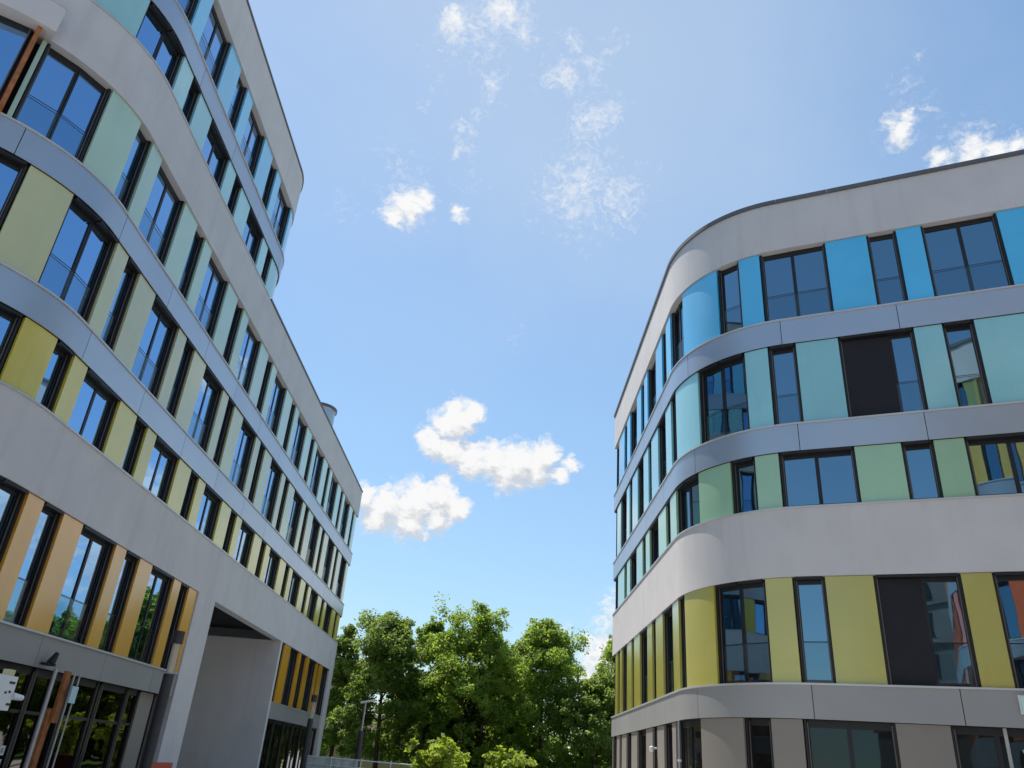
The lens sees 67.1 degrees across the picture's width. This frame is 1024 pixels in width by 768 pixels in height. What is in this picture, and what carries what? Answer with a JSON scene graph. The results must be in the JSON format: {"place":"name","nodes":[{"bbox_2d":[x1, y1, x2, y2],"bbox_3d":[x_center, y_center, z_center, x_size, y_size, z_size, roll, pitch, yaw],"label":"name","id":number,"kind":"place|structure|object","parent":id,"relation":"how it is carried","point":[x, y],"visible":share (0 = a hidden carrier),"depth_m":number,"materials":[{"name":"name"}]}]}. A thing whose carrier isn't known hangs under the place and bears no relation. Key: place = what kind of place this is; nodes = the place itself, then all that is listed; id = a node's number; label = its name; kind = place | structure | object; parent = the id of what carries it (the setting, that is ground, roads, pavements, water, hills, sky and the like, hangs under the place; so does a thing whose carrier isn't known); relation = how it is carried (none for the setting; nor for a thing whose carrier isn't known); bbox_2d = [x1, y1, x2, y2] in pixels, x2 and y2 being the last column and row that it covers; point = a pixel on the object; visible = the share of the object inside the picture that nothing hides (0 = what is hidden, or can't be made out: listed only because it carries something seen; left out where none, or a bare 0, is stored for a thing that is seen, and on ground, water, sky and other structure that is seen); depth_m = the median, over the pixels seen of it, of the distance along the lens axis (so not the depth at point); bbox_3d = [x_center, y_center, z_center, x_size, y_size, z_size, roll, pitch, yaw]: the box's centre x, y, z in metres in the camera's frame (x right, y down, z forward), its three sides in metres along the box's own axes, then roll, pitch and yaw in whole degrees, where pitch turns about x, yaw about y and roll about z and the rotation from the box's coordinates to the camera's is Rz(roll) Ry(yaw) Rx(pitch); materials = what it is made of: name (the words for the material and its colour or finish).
{"place":"outdoors","nodes":[
{"label":"outdoors","id":0,"kind":"place"},
{"bbox_2d":[0,669,23,710],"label":"equipment box","id":1,"kind":"object","parent":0,"point":[8,680],"visible":1,"depth_m":12.85,"materials":[{"name":"white paint"}]},
{"bbox_2d":[319,715,412,767],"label":"house","id":2,"kind":"structure","parent":0,"point":[364,764],"depth_m":73.29,"materials":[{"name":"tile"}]},
{"bbox_2d":[249,0,1023,761],"label":"sky","id":3,"kind":"structure","parent":0,"point":[497,198],"materials":[{"name":"blue"}]},
{"label":"paving","id":4,"kind":"structure","parent":0,"visible":0},
{"bbox_2d":[23,669,58,767],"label":"prop","id":5,"kind":"object","parent":4,"relation":"on","point":[40,720],"visible":1,"depth_m":17.10,"materials":[{"name":"metal"}]},
{"bbox_2d":[28,671,71,767],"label":"timber post","id":6,"kind":"object","parent":4,"relation":"on","point":[51,715],"visible":0.96,"depth_m":17.83,"materials":[{"name":"brown wood"}]},
{"bbox_2d":[46,672,80,767],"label":"pipe pair","id":7,"kind":"object","parent":4,"relation":"on","point":[72,694],"visible":1,"depth_m":18.16},
{"bbox_2d":[140,630,184,767],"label":"street lamp","id":8,"kind":"object","parent":4,"relation":"on","point":[157,719],"visible":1,"depth_m":21.18,"materials":[{"name":"grey metal"}]},
{"bbox_2d":[0,0,362,767],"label":"office building","id":9,"kind":"structure","parent":4,"relation":"on","point":[172,456],"depth_m":23.32,"materials":[{"name":"paint"}]},
{"bbox_2d":[0,303,22,370],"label":"window","id":10,"kind":"structure","parent":9,"relation":"in","point":[10,319],"depth_m":17.04,"materials":[{"name":"glass"}]},
{"bbox_2d":[0,148,27,226],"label":"window","id":11,"kind":"structure","parent":9,"relation":"in","point":[12,168],"depth_m":17.66,"materials":[{"name":"glass"}]},
{"bbox_2d":[0,476,28,561],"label":"window","id":12,"kind":"structure","parent":9,"relation":"in","point":[12,495],"depth_m":17.02,"materials":[{"name":"glass"}]},
{"bbox_2d":[0,15,34,100],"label":"window","id":13,"kind":"structure","parent":9,"relation":"in","point":[15,37],"depth_m":18.27,"materials":[{"name":"glass"}]},
{"bbox_2d":[0,661,37,767],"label":"window","id":14,"kind":"structure","parent":9,"relation":"in","point":[9,721],"depth_m":17.82,"materials":[{"name":"black glass"}]},
{"bbox_2d":[3,502,63,625],"bbox_3d":[-11.159,4.159,17.886,0.293,2.735,0.922,4,-26,0],"label":"window","id":15,"kind":"structure","parent":9,"relation":"in","point":[16,613],"depth_m":18.09,"materials":[{"name":"glass"}]},
{"bbox_2d":[5,669,72,767],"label":"window","id":16,"kind":"structure","parent":9,"relation":"in","point":[27,724],"depth_m":18.69,"materials":[{"name":"black glass"}]},
{"bbox_2d":[35,341,74,411],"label":"window","id":17,"kind":"structure","parent":9,"relation":"in","point":[51,383],"depth_m":18.37,"materials":[{"name":"glass"}]},
{"bbox_2d":[12,43,110,161],"bbox_3d":[-11.149,-6.894,19.133,0.193,2.605,1.670,-13,-31,31],"label":"window","id":18,"kind":"structure","parent":9,"relation":"in","point":[60,101],"depth_m":19.16,"materials":[{"name":"glass"}]},
{"bbox_2d":[45,677,102,767],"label":"window","id":19,"kind":"structure","parent":9,"relation":"in","point":[73,729],"depth_m":20.52,"materials":[{"name":"black glass"}]},
{"bbox_2d":[38,196,117,321],"bbox_3d":[-10.709,-3.019,19.086,0.371,2.625,1.834,0,-27,8],"label":"window","id":20,"kind":"structure","parent":9,"relation":"in","point":[76,264],"depth_m":19.19,"materials":[{"name":"glass"}]},
{"bbox_2d":[48,525,116,644],"bbox_3d":[-11.212,5.237,20.058,0.307,2.735,1.952,4,-26,0],"label":"window","id":21,"kind":"structure","parent":9,"relation":"in","point":[73,615],"depth_m":20.30,"materials":[{"name":"glass"}]},
{"bbox_2d":[68,368,120,451],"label":"window","id":22,"kind":"structure","parent":9,"relation":"in","point":[95,406],"depth_m":20.21,"materials":[{"name":"glass"}]},
{"bbox_2d":[79,683,129,767],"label":"window","id":23,"kind":"structure","parent":9,"relation":"in","point":[100,735],"depth_m":22.02,"materials":[{"name":"black glass"}]},
{"bbox_2d":[98,550,140,652],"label":"window","id":24,"kind":"structure","parent":9,"relation":"in","point":[117,606],"depth_m":22.21,"materials":[{"name":"glass"}]},
{"bbox_2d":[101,258,140,348],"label":"window","id":25,"kind":"structure","parent":9,"relation":"in","point":[109,333],"depth_m":21.10,"materials":[{"name":"glass"}]},
{"bbox_2d":[108,688,140,767],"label":"window","id":26,"kind":"structure","parent":9,"relation":"in","point":[118,753],"depth_m":23.22,"materials":[{"name":"black glass"}]},
{"bbox_2d":[114,129,150,209],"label":"window","id":27,"kind":"structure","parent":9,"relation":"in","point":[124,190],"depth_m":21.26,"materials":[{"name":"glass"}]},
{"bbox_2d":[121,417,147,474],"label":"window","id":28,"kind":"structure","parent":9,"relation":"in","point":[136,438],"depth_m":22.41,"materials":[{"name":"glass"}]},
{"bbox_2d":[135,694,157,767],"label":"window","id":29,"kind":"structure","parent":9,"relation":"in","point":[155,697],"depth_m":24.64,"materials":[{"name":"black glass"}]},
{"bbox_2d":[127,566,174,663],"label":"window","id":30,"kind":"structure","parent":9,"relation":"in","point":[147,628],"depth_m":24.32,"materials":[{"name":"glass"}]},
{"bbox_2d":[131,295,179,397],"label":"window","id":31,"kind":"structure","parent":9,"relation":"in","point":[157,340],"depth_m":23.34,"materials":[{"name":"glass"}]},
{"bbox_2d":[136,3,184,86],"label":"window","id":32,"kind":"structure","parent":9,"relation":"in","point":[154,32],"depth_m":22.44,"materials":[{"name":"glass"}]},
{"bbox_2d":[138,166,183,264],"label":"window","id":33,"kind":"structure","parent":9,"relation":"in","point":[161,214],"depth_m":23.13,"materials":[{"name":"glass"}]},
{"bbox_2d":[143,436,179,502],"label":"window","id":34,"kind":"structure","parent":9,"relation":"in","point":[163,460],"depth_m":24.28,"materials":[{"name":"glass"}]},
{"bbox_2d":[160,583,189,668],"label":"window","id":35,"kind":"structure","parent":9,"relation":"in","point":[183,589],"depth_m":26.04,"materials":[{"name":"metal"}]},
{"bbox_2d":[166,339,194,416],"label":"window","id":36,"kind":"structure","parent":9,"relation":"in","point":[176,390],"depth_m":25.12,"materials":[{"name":"glass"}]},
{"bbox_2d":[180,470,199,519],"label":"window","id":37,"kind":"structure","parent":9,"relation":"in","point":[193,478],"depth_m":26.43,"materials":[{"name":"glass"}]},
{"bbox_2d":[178,231,203,298],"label":"window","id":38,"kind":"structure","parent":9,"relation":"in","point":[192,258],"depth_m":25.30,"materials":[{"name":"glass"}]},
{"bbox_2d":[182,78,200,123],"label":"window","id":39,"kind":"structure","parent":9,"relation":"in","point":[194,90],"depth_m":24.42,"materials":[{"name":"glass"}]},
{"bbox_2d":[188,366,223,451],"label":"window","id":40,"kind":"structure","parent":9,"relation":"in","point":[204,412],"depth_m":27.39,"materials":[{"name":"glass"}]},
{"bbox_2d":[195,484,222,539],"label":"window","id":41,"kind":"structure","parent":9,"relation":"in","point":[210,503],"depth_m":28.34,"materials":[{"name":"glass"}]},
{"bbox_2d":[194,257,227,338],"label":"window","id":42,"kind":"structure","parent":9,"relation":"in","point":[213,288],"depth_m":27.19,"materials":[{"name":"glass"}]},
{"bbox_2d":[199,5,230,86],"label":"window","id":43,"kind":"structure","parent":9,"relation":"in","point":[214,47],"depth_m":25.97,"materials":[{"name":"glass"}]},
{"bbox_2d":[202,120,229,187],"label":"window","id":44,"kind":"structure","parent":9,"relation":"in","point":[214,151],"depth_m":26.65,"materials":[{"name":"glass"}]},
{"bbox_2d":[213,397,234,464],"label":"window","id":45,"kind":"structure","parent":9,"relation":"in","point":[230,404],"depth_m":29.14,"materials":[{"name":"glass"}]},
{"bbox_2d":[223,305,241,362],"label":"window","id":46,"kind":"structure","parent":9,"relation":"in","point":[237,314],"depth_m":29.33,"materials":[{"name":"glass"}]},
{"bbox_2d":[227,76,246,129],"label":"window","id":47,"kind":"structure","parent":9,"relation":"in","point":[237,100],"depth_m":28.17,"materials":[{"name":"glass"}]},
{"bbox_2d":[229,418,256,491],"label":"window","id":48,"kind":"structure","parent":9,"relation":"in","point":[247,435],"depth_m":31.43,"materials":[{"name":"glass"}]},
{"bbox_2d":[234,520,255,567],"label":"window","id":49,"kind":"structure","parent":9,"relation":"in","point":[243,546],"depth_m":32.39,"materials":[{"name":"glass"}]},
{"bbox_2d":[235,324,259,393],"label":"window","id":50,"kind":"structure","parent":9,"relation":"in","point":[250,346],"depth_m":31.23,"materials":[{"name":"glass"}]},
{"bbox_2d":[240,109,263,176],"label":"window","id":51,"kind":"structure","parent":9,"relation":"in","point":[252,140],"depth_m":30.04,"materials":[{"name":"glass"}]},
{"bbox_2d":[242,208,263,262],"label":"window","id":52,"kind":"structure","parent":9,"relation":"in","point":[252,235],"depth_m":30.73,"materials":[{"name":"glass"}]},
{"bbox_2d":[259,719,274,767],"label":"window","id":53,"kind":"structure","parent":9,"relation":"in","point":[270,723],"depth_m":37.82,"materials":[{"name":"black glass"}]},
{"bbox_2d":[260,458,282,522],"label":"window","id":54,"kind":"structure","parent":9,"relation":"in","point":[267,507],"depth_m":35.47,"materials":[{"name":"glass"}]},
{"bbox_2d":[264,548,280,589],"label":"window","id":55,"kind":"structure","parent":9,"relation":"in","point":[273,560],"depth_m":36.46,"materials":[{"name":"glass"}]},
{"bbox_2d":[266,720,284,767],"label":"window","id":56,"kind":"structure","parent":9,"relation":"in","point":[272,761],"depth_m":39.36,"materials":[{"name":"black glass"}]},
{"bbox_2d":[266,375,285,435],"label":"window","id":57,"kind":"structure","parent":9,"relation":"in","point":[278,393],"depth_m":35.28,"materials":[{"name":"glass"}]},
{"bbox_2d":[271,187,289,245],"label":"window","id":58,"kind":"structure","parent":9,"relation":"in","point":[280,214],"depth_m":34.02,"materials":[{"name":"glass"}]},
{"bbox_2d":[277,722,293,767],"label":"window","id":59,"kind":"structure","parent":9,"relation":"in","point":[288,727],"depth_m":41.20,"materials":[{"name":"black glass"}]},
{"bbox_2d":[281,647,298,705],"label":"window","id":60,"kind":"structure","parent":9,"relation":"in","point":[293,653],"depth_m":40.87,"materials":[{"name":"glass"}]},
{"bbox_2d":[286,724,301,767],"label":"window","id":61,"kind":"structure","parent":9,"relation":"in","point":[296,733],"depth_m":43.05,"materials":[{"name":"black glass"}]},
{"bbox_2d":[285,490,303,547],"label":"window","id":62,"kind":"structure","parent":9,"relation":"in","point":[297,500],"depth_m":39.52,"materials":[{"name":"glass"}]},
{"bbox_2d":[290,417,306,469],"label":"window","id":63,"kind":"structure","parent":9,"relation":"in","point":[300,431],"depth_m":39.31,"materials":[{"name":"glass"}]},
{"bbox_2d":[299,659,316,711],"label":"window","id":64,"kind":"structure","parent":9,"relation":"in","point":[311,667],"depth_m":45.05,"materials":[{"name":"glass"}]},
{"bbox_2d":[305,516,320,567],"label":"window","id":65,"kind":"structure","parent":9,"relation":"in","point":[315,524],"depth_m":43.55,"materials":[{"name":"glass"}]},
{"bbox_2d":[309,450,322,496],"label":"window","id":66,"kind":"structure","parent":9,"relation":"in","point":[316,472],"depth_m":43.34,"materials":[{"name":"glass"}]},
{"bbox_2d":[300,695,317,767],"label":"street lamp","id":67,"kind":"object","parent":4,"relation":"on","point":[307,740],"visible":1,"depth_m":40.42,"materials":[{"name":"grey metal"}]},
{"bbox_2d":[299,755,414,767],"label":"fence","id":68,"kind":"object","parent":4,"relation":"on","point":[320,762],"visible":0.89,"depth_m":40.18,"materials":[{"name":"grey metal"}]},
{"bbox_2d":[403,733,466,767],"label":"bush","id":69,"kind":"object","parent":4,"relation":"on","point":[442,755],"visible":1,"depth_m":39.78,"materials":[{"name":"green plant"}]},
{"bbox_2d":[482,745,536,767],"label":"bush","id":70,"kind":"object","parent":4,"relation":"on","point":[501,758],"visible":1,"depth_m":40.74,"materials":[{"name":"green plant"}]},
{"bbox_2d":[611,149,1023,767],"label":"office building","id":71,"kind":"structure","parent":4,"relation":"on","point":[819,447],"depth_m":21.54,"materials":[{"name":"paint"}]},
{"bbox_2d":[637,455,643,518],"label":"window","id":72,"kind":"structure","parent":71,"relation":"in","point":[641,464],"depth_m":32.57,"materials":[{"name":"black glass"}]},
{"bbox_2d":[639,627,647,703],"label":"window","id":73,"kind":"structure","parent":71,"relation":"in","point":[643,633],"depth_m":29.07,"materials":[{"name":"black glass"}]},
{"bbox_2d":[649,360,655,417],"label":"window","id":74,"kind":"structure","parent":71,"relation":"in","point":[652,373],"depth_m":31.87,"materials":[{"name":"black glass"}]},
{"bbox_2d":[649,516,658,564],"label":"window","id":75,"kind":"structure","parent":71,"relation":"in","point":[654,527],"depth_m":28.85,"materials":[{"name":"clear glass"}]},
{"bbox_2d":[657,412,666,484],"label":"window","id":76,"kind":"structure","parent":71,"relation":"in","point":[662,424],"depth_m":28.59,"materials":[{"name":"black glass"}]},
{"bbox_2d":[662,604,673,693],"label":"window","id":77,"kind":"structure","parent":71,"relation":"in","point":[669,660],"depth_m":25.12,"materials":[{"name":"black glass"}]},
{"bbox_2d":[672,301,683,366],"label":"window","id":78,"kind":"structure","parent":71,"relation":"in","point":[677,317],"depth_m":27.67,"materials":[{"name":"clear glass"}]},
{"bbox_2d":[678,595,686,687],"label":"window","id":79,"kind":"structure","parent":71,"relation":"in","point":[684,670],"depth_m":23.10,"materials":[{"name":"clear glass"}]},
{"bbox_2d":[676,474,699,532],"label":"window","id":80,"kind":"structure","parent":71,"relation":"in","point":[688,490],"depth_m":24.32,"materials":[{"name":"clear glass"}]},
{"bbox_2d":[680,719,701,767],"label":"window","id":81,"kind":"structure","parent":71,"relation":"in","point":[691,745],"depth_m":21.68,"materials":[{"name":"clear glass"}]},
{"bbox_2d":[699,353,749,442],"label":"window","id":82,"kind":"structure","parent":71,"relation":"in","point":[723,384],"depth_m":24.04,"materials":[{"name":"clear glass"}]},
{"bbox_2d":[718,262,742,333],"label":"window","id":83,"kind":"structure","parent":71,"relation":"in","point":[729,280],"depth_m":25.20,"materials":[{"name":"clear glass"}]},
{"bbox_2d":[715,579,772,683],"bbox_3d":[6.193,6.648,20.701,0.340,2.618,1.582,24,-33,-34],"label":"window","id":84,"kind":"structure","parent":71,"relation":"in","point":[742,615],"depth_m":20.76,"materials":[{"name":"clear glass"}]},
{"bbox_2d":[732,457,758,513],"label":"window","id":85,"kind":"structure","parent":71,"relation":"in","point":[744,470],"depth_m":22.31,"materials":[{"name":"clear glass"}]},
{"bbox_2d":[745,718,773,767],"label":"window","id":86,"kind":"structure","parent":71,"relation":"in","point":[758,730],"depth_m":19.34,"materials":[{"name":"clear glass"}]},
{"bbox_2d":[769,343,803,424],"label":"window","id":87,"kind":"structure","parent":71,"relation":"in","point":[787,401],"depth_m":22.85,"materials":[{"name":"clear glass"}]},
{"bbox_2d":[760,243,833,320],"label":"window","id":88,"kind":"structure","parent":71,"relation":"in","point":[796,283],"depth_m":24.16,"materials":[{"name":"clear glass"}]},
{"bbox_2d":[793,576,835,682],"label":"window","id":89,"kind":"structure","parent":71,"relation":"in","point":[813,621],"depth_m":19.68,"materials":[{"name":"clear glass"}]},
{"bbox_2d":[779,446,860,506],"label":"window","id":90,"kind":"structure","parent":71,"relation":"in","point":[828,475],"depth_m":21.29,"materials":[{"name":"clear glass"}]},
{"bbox_2d":[804,719,900,767],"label":"window","id":91,"kind":"structure","parent":71,"relation":"in","point":[829,744],"depth_m":18.31,"materials":[{"name":"clear glass"}]},
{"bbox_2d":[838,328,927,416],"bbox_3d":[10.416,-0.271,21.777,1.980,2.601,0.273,-7,-29,23],"label":"window","id":92,"kind":"structure","parent":71,"relation":"in","point":[881,371],"depth_m":21.82,"materials":[{"name":"black glass"}]},
{"bbox_2d":[866,231,907,304],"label":"window","id":93,"kind":"structure","parent":71,"relation":"in","point":[886,267],"depth_m":23.15,"materials":[{"name":"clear glass"}]},
{"bbox_2d":[901,440,942,499],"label":"window","id":94,"kind":"structure","parent":71,"relation":"in","point":[919,458],"depth_m":20.31,"materials":[{"name":"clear glass"}]},
{"bbox_2d":[873,573,980,686],"bbox_3d":[9.972,5.931,18.668,1.930,2.618,0.273,-7,-29,23],"label":"window","id":95,"kind":"structure","parent":71,"relation":"in","point":[926,636],"depth_m":18.68,"materials":[{"name":"black glass"}]},
{"bbox_2d":[920,213,1013,295],"bbox_3d":[13.104,-3.655,22.328,1.950,2.590,0.184,-7,-29,23],"label":"window","id":96,"kind":"structure","parent":71,"relation":"in","point":[968,255],"depth_m":22.36,"materials":[{"name":"blue glass"}]},
{"bbox_2d":[942,320,991,406],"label":"window","id":97,"kind":"structure","parent":71,"relation":"in","point":[965,360],"depth_m":21.03,"materials":[{"name":"clear glass"}]},
{"bbox_2d":[950,725,1023,767],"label":"window","id":98,"kind":"structure","parent":71,"relation":"in","point":[974,747],"depth_m":17.26,"materials":[{"name":"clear glass"}]},
{"bbox_2d":[964,432,1023,495],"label":"window","id":99,"kind":"structure","parent":71,"relation":"in","point":[996,462],"depth_m":19.67,"materials":[{"name":"clear glass"}]},
{"bbox_2d":[992,571,1023,687],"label":"window","id":100,"kind":"structure","parent":71,"relation":"in","point":[1009,586],"depth_m":18.15,"materials":[{"name":"clear glass"}]},
{"label":"lawn","id":101,"kind":"structure","parent":0,"visible":0},
{"bbox_2d":[319,623,374,759],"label":"tree","id":102,"kind":"object","parent":101,"relation":"on","point":[346,658],"visible":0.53,"depth_m":56.99,"materials":[{"name":"green plant"}]},
{"bbox_2d":[326,608,427,767],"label":"tree","id":103,"kind":"object","parent":101,"relation":"on","point":[388,642],"visible":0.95,"depth_m":54.58,"materials":[{"name":"green plant"}]},
{"bbox_2d":[372,615,476,766],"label":"tree","id":104,"kind":"object","parent":101,"relation":"on","point":[425,637],"visible":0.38,"depth_m":57.62,"materials":[{"name":"green plant"}]},
{"bbox_2d":[411,591,529,767],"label":"tree","id":105,"kind":"object","parent":101,"relation":"on","point":[469,645],"visible":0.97,"depth_m":53.30,"materials":[{"name":"green plant"}]},
{"bbox_2d":[452,644,557,760],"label":"tree","id":106,"kind":"object","parent":101,"relation":"on","point":[534,732],"visible":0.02,"depth_m":58.06,"materials":[{"name":"green plant"}]},
{"bbox_2d":[478,617,592,767],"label":"tree","id":107,"kind":"object","parent":101,"relation":"on","point":[546,647],"visible":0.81,"depth_m":54.30,"materials":[{"name":"green plant"}]},
{"bbox_2d":[534,661,614,767],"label":"tree","id":108,"kind":"object","parent":101,"relation":"on","point":[594,707],"visible":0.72,"depth_m":51.22,"materials":[{"name":"green plant"}]},
{"bbox_2d":[587,634,614,767],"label":"tree","id":109,"kind":"object","parent":101,"relation":"on","point":[607,656],"visible":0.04,"depth_m":66.04,"materials":[{"name":"green plant"}]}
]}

